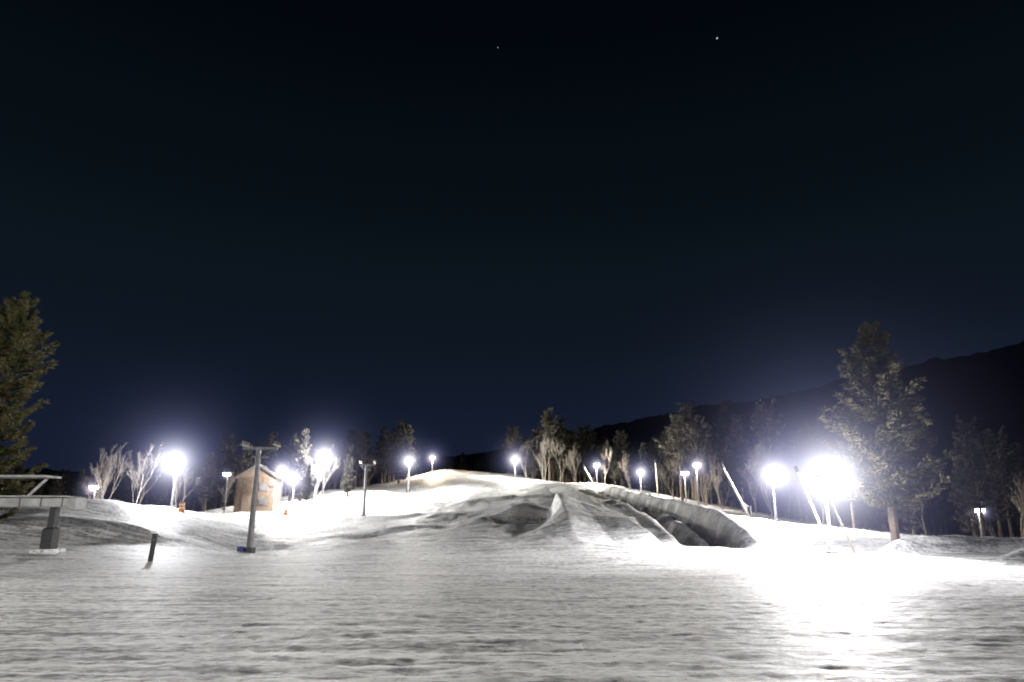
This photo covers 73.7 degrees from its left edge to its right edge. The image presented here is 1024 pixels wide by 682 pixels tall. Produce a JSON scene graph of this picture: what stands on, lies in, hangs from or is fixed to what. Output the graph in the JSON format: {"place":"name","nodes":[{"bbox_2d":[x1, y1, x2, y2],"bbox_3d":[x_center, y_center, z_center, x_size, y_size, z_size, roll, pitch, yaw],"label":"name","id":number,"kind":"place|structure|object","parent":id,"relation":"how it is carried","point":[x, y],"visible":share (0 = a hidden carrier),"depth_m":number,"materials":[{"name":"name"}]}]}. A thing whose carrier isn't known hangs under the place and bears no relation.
{"place":"outdoors","nodes":[
{"label":"outdoors","id":0,"kind":"place"},
{"bbox_2d":[0,469,1023,681],"bbox_3d":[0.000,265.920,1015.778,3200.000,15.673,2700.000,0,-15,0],"label":"snow ground","id":1,"kind":"structure","parent":0,"point":[447,575],"depth_m":20.25,"materials":[{"name":"white snow"}]},
{"bbox_2d":[0,291,59,518],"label":"pine tree","id":2,"kind":"object","parent":1,"relation":"on","point":[16,327],"visible":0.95,"depth_m":45.89,"materials":[{"name":"green plant"}]},
{"bbox_2d":[0,475,86,553],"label":"lift loading station","id":3,"kind":"object","parent":1,"relation":"on","point":[50,534],"visible":0.99,"depth_m":38.54,"materials":[{"name":"grey paint"}]},
{"bbox_2d":[49,473,66,495],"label":"conifer tree","id":4,"kind":"object","parent":1,"relation":"on","point":[58,491],"visible":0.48,"depth_m":84.07,"materials":[{"name":"green plant"}]},
{"bbox_2d":[72,468,86,496],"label":"conifer tree","id":5,"kind":"object","parent":1,"relation":"on","point":[80,490],"visible":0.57,"depth_m":82.25,"materials":[{"name":"green plant"}]},
{"bbox_2d":[81,469,106,498],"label":"bare tree","id":6,"kind":"object","parent":1,"relation":"on","point":[91,482],"visible":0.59,"depth_m":76.03,"materials":[{"name":"brown plant"}]},
{"bbox_2d":[89,485,99,498],"bbox_3d":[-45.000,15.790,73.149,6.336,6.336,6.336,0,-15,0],"label":"floodlight","id":7,"kind":"object","parent":1,"relation":"on","point":[95,487],"visible":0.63,"depth_m":73.49,"materials":[{"name":"metal"}]},
{"bbox_2d":[95,452,113,498],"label":"bare tree","id":8,"kind":"object","parent":1,"relation":"on","point":[107,463],"visible":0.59,"depth_m":72.81,"materials":[{"name":"brown plant"}]},
{"bbox_2d":[90,442,132,499],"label":"bare tree","id":9,"kind":"object","parent":1,"relation":"on","point":[107,474],"visible":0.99,"depth_m":68.61,"materials":[{"name":"brown plant"}]},
{"bbox_2d":[126,443,165,503],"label":"bare tree","id":10,"kind":"object","parent":1,"relation":"on","point":[151,459],"visible":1,"depth_m":67.42,"materials":[{"name":"brown plant"}]},
{"bbox_2d":[128,450,163,504],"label":"bare tree","id":11,"kind":"object","parent":1,"relation":"on","point":[132,470],"visible":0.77,"depth_m":69.70,"materials":[{"name":"brown plant"}]},
{"bbox_2d":[147,533,157,561],"bbox_3d":[-19.153,11.071,36.363,0.280,1.570,0.340,9,-17,-21],"label":"marker post","id":12,"kind":"object","parent":1,"relation":"on","point":[152,547],"visible":0.85,"depth_m":36.31,"materials":[{"name":"metal"}]},
{"bbox_2d":[153,466,169,506],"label":"conifer tree","id":13,"kind":"object","parent":1,"relation":"on","point":[162,485],"visible":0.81,"depth_m":91.81,"materials":[{"name":"plant"}]},
{"bbox_2d":[160,477,187,505],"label":"bare tree","id":14,"kind":"object","parent":1,"relation":"on","point":[178,490],"visible":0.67,"depth_m":90.08,"materials":[{"name":"brown plant"}]},
{"bbox_2d":[168,459,181,507],"bbox_3d":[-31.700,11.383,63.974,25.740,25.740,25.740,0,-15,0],"label":"floodlight","id":15,"kind":"object","parent":1,"relation":"on","point":[176,461],"visible":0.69,"depth_m":64.16,"materials":[{"name":"metal"}]},
{"bbox_2d":[178,502,184,511],"bbox_3d":[-28.200,14.200,58.309,0.578,0.850,0.564,0,-15,0],"label":"safety barrel","id":16,"kind":"object","parent":1,"relation":"on","point":[181,508],"visible":0.94,"depth_m":58.15,"materials":[{"name":"orange plastic"}]},
{"bbox_2d":[169,449,193,507],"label":"bare tree","id":17,"kind":"object","parent":1,"relation":"on","point":[175,457],"visible":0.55,"depth_m":70.20,"materials":[{"name":"brown plant"}]},
{"bbox_2d":[171,461,201,508],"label":"bare tree","id":18,"kind":"object","parent":1,"relation":"on","point":[176,484],"visible":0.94,"depth_m":68.50,"materials":[{"name":"brown plant"}]},
{"bbox_2d":[196,452,219,511],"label":"conifer tree","id":19,"kind":"object","parent":1,"relation":"on","point":[208,480],"visible":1,"depth_m":94.10,"materials":[{"name":"green plant"}]},
{"bbox_2d":[219,473,234,512],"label":"bare tree","id":20,"kind":"object","parent":1,"relation":"on","point":[230,480],"visible":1,"depth_m":82.27,"materials":[{"name":"brown plant"}]},
{"bbox_2d":[222,472,231,509],"bbox_3d":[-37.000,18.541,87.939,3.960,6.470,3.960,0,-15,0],"label":"floodlight","id":21,"kind":"object","parent":1,"relation":"on","point":[225,473],"visible":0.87,"depth_m":88.57,"materials":[{"name":"metal"}]},
{"bbox_2d":[232,452,247,502],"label":"conifer tree","id":22,"kind":"object","parent":1,"relation":"on","point":[243,458],"visible":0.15,"depth_m":96.45,"materials":[{"name":"green plant"}]},
{"bbox_2d":[239,445,254,473],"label":"conifer tree","id":23,"kind":"object","parent":1,"relation":"on","point":[247,456],"visible":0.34,"depth_m":91.80,"materials":[{"name":"plant"}]},
{"bbox_2d":[237,440,280,552],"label":"ski lift tower","id":24,"kind":"structure","parent":1,"relation":"on","point":[249,548],"depth_m":48.81,"materials":[{"name":"metal"}]},
{"bbox_2d":[233,464,285,511],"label":"wooden hut","id":25,"kind":"object","parent":1,"relation":"on","point":[243,491],"visible":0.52,"depth_m":84.16,"materials":[{"name":"beige wood"}]},
{"bbox_2d":[262,477,277,511],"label":"bare tree","id":26,"kind":"object","parent":1,"relation":"on","point":[272,486],"visible":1,"depth_m":82.76,"materials":[{"name":"brown plant"}]},
{"bbox_2d":[279,468,286,501],"bbox_3d":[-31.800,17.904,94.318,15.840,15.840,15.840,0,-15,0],"label":"floodlight","id":27,"kind":"object","parent":1,"relation":"on","point":[283,469],"visible":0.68,"depth_m":94.61,"materials":[{"name":"metal"}]},
{"bbox_2d":[277,434,305,500],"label":"conifer tree","id":28,"kind":"object","parent":1,"relation":"on","point":[288,465],"visible":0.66,"depth_m":102.33,"materials":[{"name":"plant"}]},
{"bbox_2d":[290,476,298,514],"bbox_3d":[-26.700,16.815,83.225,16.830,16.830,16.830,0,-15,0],"label":"floodlight","id":29,"kind":"object","parent":1,"relation":"on","point":[294,478],"visible":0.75,"depth_m":83.50,"materials":[{"name":"metal"}]},
{"bbox_2d":[286,428,318,501],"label":"conifer tree","id":30,"kind":"object","parent":1,"relation":"on","point":[303,438],"visible":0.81,"depth_m":99.37,"materials":[{"name":"plant"}]},
{"bbox_2d":[300,465,313,502],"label":"conifer tree","id":31,"kind":"object","parent":1,"relation":"on","point":[308,480],"visible":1,"depth_m":89.98,"materials":[{"name":"plant"}]},
{"bbox_2d":[320,455,328,502],"bbox_3d":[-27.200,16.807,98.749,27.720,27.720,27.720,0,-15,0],"label":"floodlight","id":32,"kind":"object","parent":1,"relation":"on","point":[324,456],"visible":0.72,"depth_m":98.67,"materials":[{"name":"metal"}]},
{"bbox_2d":[311,444,339,500],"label":"bare tree","id":33,"kind":"object","parent":1,"relation":"on","point":[321,472],"visible":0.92,"depth_m":101.57,"materials":[{"name":"brown plant"}]},
{"bbox_2d":[314,436,338,489],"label":"conifer tree","id":34,"kind":"object","parent":1,"relation":"on","point":[325,444],"visible":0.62,"depth_m":132.27,"materials":[{"name":"plant"}]},
{"bbox_2d":[326,453,344,488],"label":"bare tree","id":35,"kind":"object","parent":1,"relation":"on","point":[337,471],"visible":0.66,"depth_m":127.40,"materials":[{"name":"brown plant"}]},
{"bbox_2d":[339,444,356,496],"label":"conifer tree","id":36,"kind":"object","parent":1,"relation":"on","point":[349,462],"visible":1,"depth_m":102.08,"materials":[{"name":"plant"}]},
{"bbox_2d":[339,429,376,486],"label":"conifer tree","id":37,"kind":"object","parent":1,"relation":"on","point":[358,440],"visible":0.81,"depth_m":136.62,"materials":[{"name":"plant"}]},
{"bbox_2d":[359,451,372,485],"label":"bare tree","id":38,"kind":"object","parent":1,"relation":"on","point":[361,457],"visible":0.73,"depth_m":134.45,"materials":[{"name":"brown plant"}]},
{"bbox_2d":[358,460,375,515],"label":"ski lift tower","id":39,"kind":"structure","parent":1,"relation":"on","point":[365,485],"depth_m":83.26,"materials":[{"name":"metal"}]},
{"bbox_2d":[375,433,393,482],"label":"conifer tree","id":40,"kind":"object","parent":1,"relation":"on","point":[386,455],"visible":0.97,"depth_m":140.18,"materials":[{"name":"plant"}]},
{"bbox_2d":[389,420,408,483],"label":"conifer tree","id":41,"kind":"object","parent":1,"relation":"on","point":[400,449],"visible":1,"depth_m":138.55,"materials":[{"name":"plant"}]},
{"bbox_2d":[406,459,412,493],"bbox_3d":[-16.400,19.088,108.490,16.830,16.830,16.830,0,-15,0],"label":"floodlight","id":42,"kind":"object","parent":1,"relation":"on","point":[409,460],"visible":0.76,"depth_m":108.68,"materials":[{"name":"metal"}]},
{"bbox_2d":[405,458,414,491],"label":"ski lift tower","id":43,"kind":"structure","parent":1,"relation":"on","point":[409,475],"depth_m":117.87,"materials":[{"name":"metal"}]},
{"bbox_2d":[0,399,1023,536],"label":"distant forest","id":44,"kind":"object","parent":1,"relation":"on","point":[939,512],"visible":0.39,"depth_m":117.22,"materials":[{"name":"green plant"}]},
{"bbox_2d":[508,427,523,475],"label":"conifer tree","id":45,"kind":"object","parent":1,"relation":"on","point":[515,445],"visible":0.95,"depth_m":150.56,"materials":[{"name":"plant"}]},
{"bbox_2d":[513,439,533,478],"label":"bare tree","id":46,"kind":"object","parent":1,"relation":"on","point":[526,451],"visible":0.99,"depth_m":144.83,"materials":[{"name":"brown plant"}]},
{"bbox_2d":[526,433,540,478],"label":"conifer tree","id":47,"kind":"object","parent":1,"relation":"on","point":[530,461],"visible":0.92,"depth_m":148.12,"materials":[{"name":"plant"}]},
{"bbox_2d":[532,434,553,480],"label":"bare tree","id":48,"kind":"object","parent":1,"relation":"on","point":[543,449],"visible":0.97,"depth_m":142.70,"materials":[{"name":"brown plant"}]},
{"bbox_2d":[533,407,562,480],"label":"conifer tree","id":49,"kind":"object","parent":1,"relation":"on","point":[551,426],"visible":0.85,"depth_m":147.53,"materials":[{"name":"green plant"}]},
{"bbox_2d":[546,436,572,482],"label":"bare tree","id":50,"kind":"object","parent":1,"relation":"on","point":[557,446],"visible":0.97,"depth_m":140.95,"materials":[{"name":"brown plant"}]},
{"bbox_2d":[554,416,573,482],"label":"conifer tree","id":51,"kind":"object","parent":1,"relation":"on","point":[562,430],"visible":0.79,"depth_m":148.82,"materials":[{"name":"green plant"}]},
{"bbox_2d":[564,446,581,482],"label":"bare tree","id":52,"kind":"object","parent":1,"relation":"on","point":[573,460],"visible":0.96,"depth_m":141.07,"materials":[{"name":"brown plant"}]},
{"bbox_2d":[566,430,587,482],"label":"conifer tree","id":53,"kind":"object","parent":1,"relation":"on","point":[575,437],"visible":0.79,"depth_m":150.56,"materials":[{"name":"plant"}]},
{"bbox_2d":[583,466,593,482],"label":"snowmaking lance","id":54,"kind":"object","parent":1,"relation":"on","point":[589,475],"visible":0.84,"depth_m":127.67,"materials":[{"name":"metal"}]},
{"bbox_2d":[597,448,612,483],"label":"bare tree","id":55,"kind":"object","parent":1,"relation":"on","point":[605,462],"visible":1,"depth_m":130.55,"materials":[{"name":"brown plant"}]},
{"bbox_2d":[609,452,619,484],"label":"conifer tree","id":56,"kind":"object","parent":1,"relation":"on","point":[614,467],"visible":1,"depth_m":132.86,"materials":[{"name":"plant"}]},
{"bbox_2d":[617,454,632,488],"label":"bare tree","id":57,"kind":"object","parent":1,"relation":"on","point":[626,465],"visible":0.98,"depth_m":127.61,"materials":[{"name":"brown plant"}]},
{"bbox_2d":[637,470,643,491],"bbox_3d":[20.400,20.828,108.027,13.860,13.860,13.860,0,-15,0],"label":"floodlight","id":58,"kind":"object","parent":1,"relation":"on","point":[640,472],"visible":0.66,"depth_m":108.31,"materials":[{"name":"metal"}]},
{"bbox_2d":[637,442,653,490],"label":"conifer tree","id":59,"kind":"object","parent":1,"relation":"on","point":[643,457],"visible":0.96,"depth_m":128.74,"materials":[{"name":"plant"}]},
{"bbox_2d":[654,461,658,496],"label":"snowmaking lance","id":60,"kind":"object","parent":1,"relation":"on","point":[656,479],"visible":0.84,"depth_m":105.96,"materials":[{"name":"metal"}]},
{"bbox_2d":[651,458,667,491],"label":"bare tree","id":61,"kind":"object","parent":1,"relation":"on","point":[659,471],"visible":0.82,"depth_m":125.67,"materials":[{"name":"brown plant"}]},
{"bbox_2d":[657,453,683,498],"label":"bare tree","id":62,"kind":"object","parent":1,"relation":"on","point":[663,474],"visible":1,"depth_m":102.74,"materials":[{"name":"brown plant"}]},
{"bbox_2d":[666,454,679,495],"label":"conifer tree","id":63,"kind":"object","parent":1,"relation":"on","point":[670,486],"visible":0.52,"depth_m":123.36,"materials":[{"name":"green plant"}]},
{"bbox_2d":[653,410,705,500],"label":"conifer tree","id":64,"kind":"object","parent":1,"relation":"on","point":[680,436],"visible":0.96,"depth_m":105.85,"materials":[{"name":"green plant"}]},
{"bbox_2d":[681,471,688,501],"bbox_3d":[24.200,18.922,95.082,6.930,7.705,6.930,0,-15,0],"label":"floodlight","id":65,"kind":"object","parent":1,"relation":"on","point":[684,473],"visible":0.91,"depth_m":95.47,"materials":[{"name":"metal"}]},
{"bbox_2d":[693,463,700,504],"bbox_3d":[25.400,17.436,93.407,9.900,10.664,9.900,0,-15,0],"label":"floodlight","id":66,"kind":"object","parent":1,"relation":"on","point":[697,464],"visible":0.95,"depth_m":93.59,"materials":[{"name":"metal"}]},
{"bbox_2d":[690,450,716,505],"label":"bare tree","id":67,"kind":"object","parent":1,"relation":"on","point":[702,469],"visible":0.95,"depth_m":101.83,"materials":[{"name":"brown plant"}]},
{"bbox_2d":[708,456,723,508],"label":"bare tree","id":68,"kind":"object","parent":1,"relation":"on","point":[713,470],"visible":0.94,"depth_m":100.14,"materials":[{"name":"brown plant"}]},
{"bbox_2d":[705,433,729,506],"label":"conifer tree","id":69,"kind":"object","parent":1,"relation":"on","point":[714,442],"visible":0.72,"depth_m":106.41,"materials":[{"name":"plant"}]},
{"bbox_2d":[720,463,751,517],"bbox_3d":[19.235,12.991,58.631,2.389,4.895,0.340,0,-15,0],"label":"snowmaking lance","id":70,"kind":"object","parent":1,"relation":"on","point":[749,514],"visible":0.88,"depth_m":58.41,"materials":[{"name":"metal"}]},
{"bbox_2d":[720,414,760,511],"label":"conifer tree","id":71,"kind":"object","parent":1,"relation":"on","point":[736,429],"visible":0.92,"depth_m":104.45,"materials":[{"name":"plant"}]},
{"bbox_2d":[737,443,766,514],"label":"bare tree","id":72,"kind":"object","parent":1,"relation":"on","point":[754,460],"visible":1,"depth_m":96.63,"materials":[{"name":"brown plant"}]},
{"bbox_2d":[745,438,772,516],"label":"bare tree","id":73,"kind":"object","parent":1,"relation":"on","point":[762,467],"visible":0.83,"depth_m":98.47,"materials":[{"name":"brown plant"}]},
{"bbox_2d":[737,398,802,517],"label":"conifer tree","id":74,"kind":"object","parent":1,"relation":"on","point":[767,421],"visible":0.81,"depth_m":103.18,"materials":[{"name":"plant"}]},
{"bbox_2d":[766,471,779,521],"bbox_3d":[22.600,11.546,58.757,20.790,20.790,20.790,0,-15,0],"label":"floodlight","id":75,"kind":"object","parent":1,"relation":"on","point":[772,474],"visible":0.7,"depth_m":59.03,"materials":[{"name":"metal"}]},
{"bbox_2d":[774,437,810,521],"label":"bare tree","id":76,"kind":"object","parent":1,"relation":"on","point":[794,464],"visible":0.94,"depth_m":100.69,"materials":[{"name":"brown plant"}]},
{"bbox_2d":[794,466,829,550],"bbox_3d":[17.594,9.868,39.801,1.764,5.125,0.238,0,-15,0],"label":"snowmaking lance","id":77,"kind":"object","parent":1,"relation":"on","point":[813,509],"visible":0.87,"depth_m":39.78,"materials":[{"name":"metal"}]},
{"bbox_2d":[807,459,836,524],"bbox_3d":[29.359,14.429,64.413,2.650,6.477,2.509,-3,-15,12],"label":"bare tree","id":78,"kind":"object","parent":1,"relation":"on","point":[818,488],"visible":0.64,"depth_m":64.24,"materials":[{"name":"brown plant"}]},
{"bbox_2d":[815,472,837,553],"bbox_3d":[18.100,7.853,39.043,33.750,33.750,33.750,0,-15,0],"label":"floodlight","id":79,"kind":"object","parent":1,"relation":"on","point":[827,475],"visible":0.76,"depth_m":39.18,"materials":[{"name":"metal"}]},
{"bbox_2d":[812,439,847,525],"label":"bare tree","id":80,"kind":"object","parent":1,"relation":"on","point":[826,485],"visible":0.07,"depth_m":97.65,"materials":[{"name":"brown plant"}]},
{"bbox_2d":[804,406,857,526],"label":"conifer tree","id":81,"kind":"object","parent":1,"relation":"on","point":[824,432],"visible":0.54,"depth_m":94.64,"materials":[{"name":"plant"}]},
{"bbox_2d":[817,474,856,554],"bbox_3d":[17.988,9.620,37.797,1.732,4.455,0.170,0,-15,0],"label":"snowmaking lance","id":82,"kind":"object","parent":1,"relation":"on","point":[841,524],"visible":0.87,"depth_m":37.71,"materials":[{"name":"metal"}]},
{"bbox_2d":[829,438,871,528],"bbox_3d":[30.210,12.699,60.672,3.792,8.177,3.212,3,-15,-11],"label":"conifer tree","id":83,"kind":"object","parent":1,"relation":"on","point":[845,474],"visible":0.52,"depth_m":60.66,"materials":[{"name":"plant"}]},
{"bbox_2d":[832,409,873,528],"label":"conifer tree","id":84,"kind":"object","parent":1,"relation":"on","point":[858,515],"visible":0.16,"depth_m":94.94,"materials":[{"name":"plant"}]},
{"bbox_2d":[862,428,904,531],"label":"conifer tree","id":85,"kind":"object","parent":1,"relation":"on","point":[882,519],"visible":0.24,"depth_m":73.59,"materials":[{"name":"green plant"}]},
{"bbox_2d":[817,321,959,541],"bbox_3d":[22.328,5.381,41.813,6.348,13.824,7.407,6,-16,-22],"label":"pine tree","id":86,"kind":"object","parent":1,"relation":"on","point":[873,373],"visible":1,"depth_m":41.13,"materials":[{"name":"green plant"}]},
{"bbox_2d":[881,465,906,517],"bbox_3d":[31.520,12.633,56.491,2.927,6.836,2.438,6,-16,-21],"label":"conifer tree","id":87,"kind":"object","parent":1,"relation":"on","point":[898,509],"visible":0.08,"depth_m":56.16,"materials":[{"name":"plant"}]},
{"bbox_2d":[899,464,922,534],"bbox_3d":[33.795,13.120,58.459,2.238,7.100,2.403,-5,-16,18],"label":"conifer tree","id":88,"kind":"object","parent":1,"relation":"on","point":[910,512],"visible":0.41,"depth_m":57.93,"materials":[{"name":"green plant"}]},
{"bbox_2d":[902,458,937,534],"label":"bare tree","id":89,"kind":"object","parent":1,"relation":"on","point":[924,528],"visible":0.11,"depth_m":70.40,"materials":[{"name":"brown plant"}]},
{"bbox_2d":[947,432,988,536],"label":"conifer tree","id":90,"kind":"object","parent":1,"relation":"on","point":[973,529],"visible":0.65,"depth_m":70.32,"materials":[{"name":"green plant"}]},
{"bbox_2d":[951,437,997,536],"bbox_3d":[43.726,13.855,64.544,3.836,9.812,4.395,-11,-18,36],"label":"conifer tree","id":91,"kind":"object","parent":1,"relation":"on","point":[972,466],"visible":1,"depth_m":64.65,"materials":[{"name":"green plant"}]},
{"bbox_2d":[973,508,984,536],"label":"floodlight","id":92,"kind":"object","parent":1,"relation":"on","point":[978,511],"visible":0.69,"depth_m":67.98,"materials":[{"name":"metal"}]},
{"bbox_2d":[973,443,1015,536],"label":"conifer tree","id":93,"kind":"object","parent":1,"relation":"on","point":[995,479],"visible":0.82,"depth_m":71.98,"materials":[{"name":"green plant"}]},
{"bbox_2d":[971,425,1023,536],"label":"conifer tree","id":94,"kind":"object","parent":1,"relation":"on","point":[1002,444],"visible":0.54,"depth_m":76.53,"materials":[{"name":"green plant"}]},
{"bbox_2d":[1009,472,1023,536],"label":"bare tree","id":95,"kind":"object","parent":1,"relation":"on","point":[1020,507],"visible":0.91,"depth_m":65.73,"materials":[{"name":"brown plant"}]},
{"bbox_2d":[0,0,1023,522],"label":"sky","id":96,"kind":"structure","parent":0,"point":[461,222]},
{"bbox_2d":[4,341,1023,522],"bbox_3d":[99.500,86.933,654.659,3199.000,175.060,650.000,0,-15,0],"label":"mountain","id":97,"kind":"structure","parent":0,"point":[986,389],"depth_m":525.49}
]}

